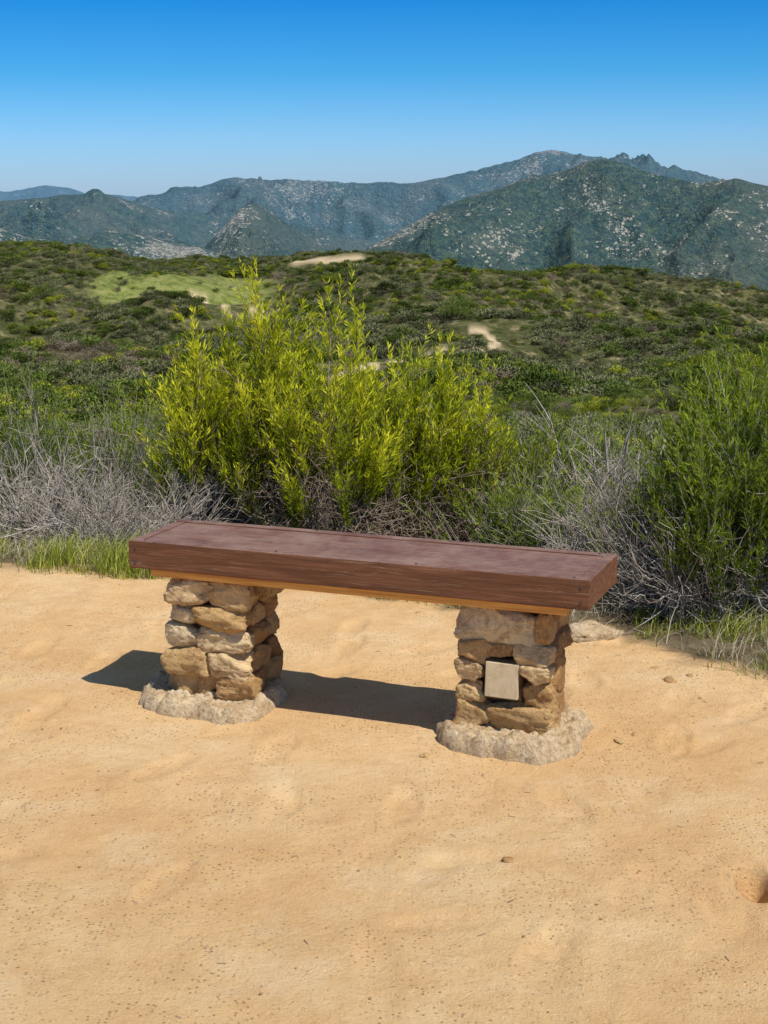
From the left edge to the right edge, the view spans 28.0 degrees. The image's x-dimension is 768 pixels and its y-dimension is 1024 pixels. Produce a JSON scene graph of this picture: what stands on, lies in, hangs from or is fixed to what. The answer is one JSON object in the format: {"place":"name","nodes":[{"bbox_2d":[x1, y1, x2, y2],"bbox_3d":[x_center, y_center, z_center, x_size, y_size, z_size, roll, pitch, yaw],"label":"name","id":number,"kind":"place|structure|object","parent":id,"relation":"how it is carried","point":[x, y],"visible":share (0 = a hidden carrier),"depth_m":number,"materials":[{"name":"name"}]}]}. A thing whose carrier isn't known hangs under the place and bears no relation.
{"place":"outdoors","nodes":[
{"label":"outdoors","id":0,"kind":"place"},
{"bbox_2d":[0,517,241,564],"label":"dry grass","id":1,"kind":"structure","parent":0,"point":[19,554],"depth_m":6.89,"materials":[{"name":"beige plant"}]},
{"bbox_2d":[0,150,767,1023],"bbox_3d":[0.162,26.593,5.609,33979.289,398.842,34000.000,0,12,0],"label":"terrain","id":2,"kind":"structure","parent":0,"point":[440,818],"depth_m":4.26,"materials":[{"name":"beige sand"}]},
{"bbox_2d":[0,342,139,541],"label":"sage shrub","id":3,"kind":"object","parent":2,"relation":"on","point":[44,430],"visible":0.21,"depth_m":8.59,"materials":[{"name":"green plant"}]},
{"bbox_2d":[0,524,152,579],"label":"grass","id":4,"kind":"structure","parent":2,"relation":"on","point":[115,559],"depth_m":6.67,"materials":[{"name":"green plant"}]},
{"bbox_2d":[0,413,161,551],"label":"bare shrub","id":5,"kind":"object","parent":2,"relation":"on","point":[15,509],"visible":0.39,"depth_m":7.64,"materials":[{"name":"grey plant"}]},
{"bbox_2d":[0,419,203,553],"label":"bare shrub","id":6,"kind":"object","parent":2,"relation":"on","point":[111,522],"visible":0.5,"depth_m":7.19,"materials":[{"name":"grey plant"}]},
{"bbox_2d":[29,366,224,534],"bbox_3d":[-1.464,-0.140,8.677,1.140,1.366,1.055,-11,16,-41],"label":"sage shrub","id":7,"kind":"object","parent":2,"relation":"on","point":[137,467],"visible":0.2,"depth_m":8.54,"materials":[{"name":"green plant"}]},
{"bbox_2d":[120,533,171,579],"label":"grass","id":8,"kind":"structure","parent":2,"relation":"on","point":[147,571],"depth_m":6.48,"materials":[{"name":"green plant"}]},
{"bbox_2d":[49,438,282,540],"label":"bare shrub","id":9,"kind":"object","parent":2,"relation":"on","point":[185,513],"visible":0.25,"depth_m":7.50,"materials":[{"name":"grey plant"}]},
{"bbox_2d":[96,303,297,524],"bbox_3d":[-0.910,-0.268,7.764,0.923,1.598,0.970,-7,14,-30],"label":"broom shrub","id":10,"kind":"object","parent":2,"relation":"on","point":[213,396],"visible":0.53,"depth_m":7.62,"materials":[{"name":"green plant"}]},
{"bbox_2d":[138,255,358,528],"bbox_3d":[-0.547,-0.380,7.674,0.942,1.802,1.053,8,15,35],"label":"broom shrub","id":11,"kind":"object","parent":2,"relation":"on","point":[242,432],"visible":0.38,"depth_m":7.54,"materials":[{"name":"green plant"}]},
{"bbox_2d":[202,273,449,538],"bbox_3d":[-0.283,-0.284,7.422,1.082,1.720,1.052,10,16,42],"label":"broom shrub","id":12,"kind":"object","parent":2,"relation":"on","point":[361,468],"visible":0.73,"depth_m":7.27,"materials":[{"name":"green plant"}]},
{"bbox_2d":[37,666,702,862],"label":"rocks","id":13,"kind":"object","parent":2,"relation":"on","point":[668,679],"visible":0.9,"depth_m":4.51,"materials":[{"name":"brown stone"}]},
{"bbox_2d":[128,519,617,764],"bbox_3d":[-0.081,0.393,4.724,1.514,0.582,0.472,4,13,21],"label":"stone bench","id":14,"kind":"object","parent":2,"relation":"on","point":[221,660],"visible":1,"depth_m":4.58,"materials":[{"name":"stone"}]},
{"bbox_2d":[1,584,766,1020],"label":"pebbles","id":15,"kind":"object","parent":2,"relation":"on","point":[361,856],"visible":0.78,"depth_m":3.72,"materials":[{"name":"brown stone"}]},
{"bbox_2d":[0,239,767,532],"bbox_3d":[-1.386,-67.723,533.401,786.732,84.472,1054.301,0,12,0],"label":"chaparral","id":16,"kind":"object","parent":2,"relation":"on","point":[570,383],"visible":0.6,"depth_m":229.20,"materials":[{"name":"green plant"}]},
{"bbox_2d":[11,601,761,1017],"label":"twig litter","id":17,"kind":"object","parent":2,"relation":"on","point":[303,807],"visible":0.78,"depth_m":4.00,"materials":[{"name":"brown wood"}]},
{"bbox_2d":[320,261,507,539],"bbox_3d":[0.098,-0.351,7.825,0.979,1.828,1.063,11,16,43],"label":"broom shrub","id":18,"kind":"object","parent":2,"relation":"on","point":[448,431],"visible":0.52,"depth_m":7.66,"materials":[{"name":"green plant"}]},
{"bbox_2d":[384,351,567,542],"bbox_3d":[0.431,-0.138,8.041,1.043,1.429,1.021,0,12,0],"label":"broom shrub","id":19,"kind":"object","parent":2,"relation":"on","point":[485,451],"visible":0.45,"depth_m":7.85,"materials":[{"name":"green plant"}]},
{"bbox_2d":[398,447,633,550],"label":"sage shrub","id":20,"kind":"object","parent":2,"relation":"on","point":[507,527],"visible":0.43,"depth_m":7.37,"materials":[{"name":"green plant"}]},
{"bbox_2d":[447,389,609,543],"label":"shrub","id":21,"kind":"object","parent":2,"relation":"on","point":[561,456],"visible":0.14,"depth_m":8.22,"materials":[{"name":"green plant"}]},
{"bbox_2d":[475,383,668,552],"bbox_3d":[1.002,-0.055,8.097,1.146,1.225,0.890,0,12,0],"label":"bare shrub","id":22,"kind":"object","parent":2,"relation":"on","point":[611,469],"visible":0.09,"depth_m":8.07,"materials":[{"name":"grey plant"}]},
{"bbox_2d":[512,413,655,583],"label":"bare shrub","id":23,"kind":"object","parent":2,"relation":"on","point":[572,529],"visible":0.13,"depth_m":6.56,"materials":[{"name":"grey plant"}]},
{"bbox_2d":[515,393,674,510],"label":"sage shrub","id":24,"kind":"object","parent":2,"relation":"on","point":[613,447],"visible":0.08,"depth_m":9.08,"materials":[{"name":"green plant"}]},
{"bbox_2d":[569,620,624,642],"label":"flat rock","id":25,"kind":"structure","parent":2,"relation":"on","point":[587,631],"depth_m":5.52,"materials":[{"name":"beige stone"}]},
{"bbox_2d":[535,433,711,601],"bbox_3d":[1.067,0.120,6.333,1.089,0.999,0.947,-5,13,-21],"label":"sage shrub","id":26,"kind":"object","parent":2,"relation":"on","point":[629,503],"visible":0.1,"depth_m":6.30,"materials":[{"name":"grey plant"}]},
{"bbox_2d":[573,475,767,636],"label":"bare shrub","id":27,"kind":"object","parent":2,"relation":"on","point":[637,584],"visible":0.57,"depth_m":5.77,"materials":[{"name":"grey plant"}]},
{"bbox_2d":[613,346,767,620],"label":"sage shrub","id":28,"kind":"object","parent":2,"relation":"on","point":[736,475],"visible":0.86,"depth_m":5.69,"materials":[{"name":"green plant"}]},
{"bbox_2d":[631,312,767,580],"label":"sage shrub","id":29,"kind":"object","parent":2,"relation":"on","point":[733,364],"visible":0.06,"depth_m":6.34,"materials":[{"name":"green plant"}]},
{"bbox_2d":[0,0,767,196],"label":"sky","id":30,"kind":"structure","parent":0,"point":[137,98],"materials":[{"name":"blue"}]},
{"bbox_2d":[370,540,471,608],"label":"grass","id":31,"kind":"structure","parent":0,"point":[424,602],"depth_m":6.00,"materials":[{"name":"green plant"}]},
{"bbox_2d":[426,538,767,678],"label":"dry grass","id":32,"kind":"structure","parent":0,"point":[685,641],"depth_m":5.49,"materials":[{"name":"beige plant"}]},
{"bbox_2d":[626,594,767,678],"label":"grass","id":33,"kind":"structure","parent":0,"point":[716,625],"depth_m":5.62,"materials":[{"name":"green plant"}]}
]}

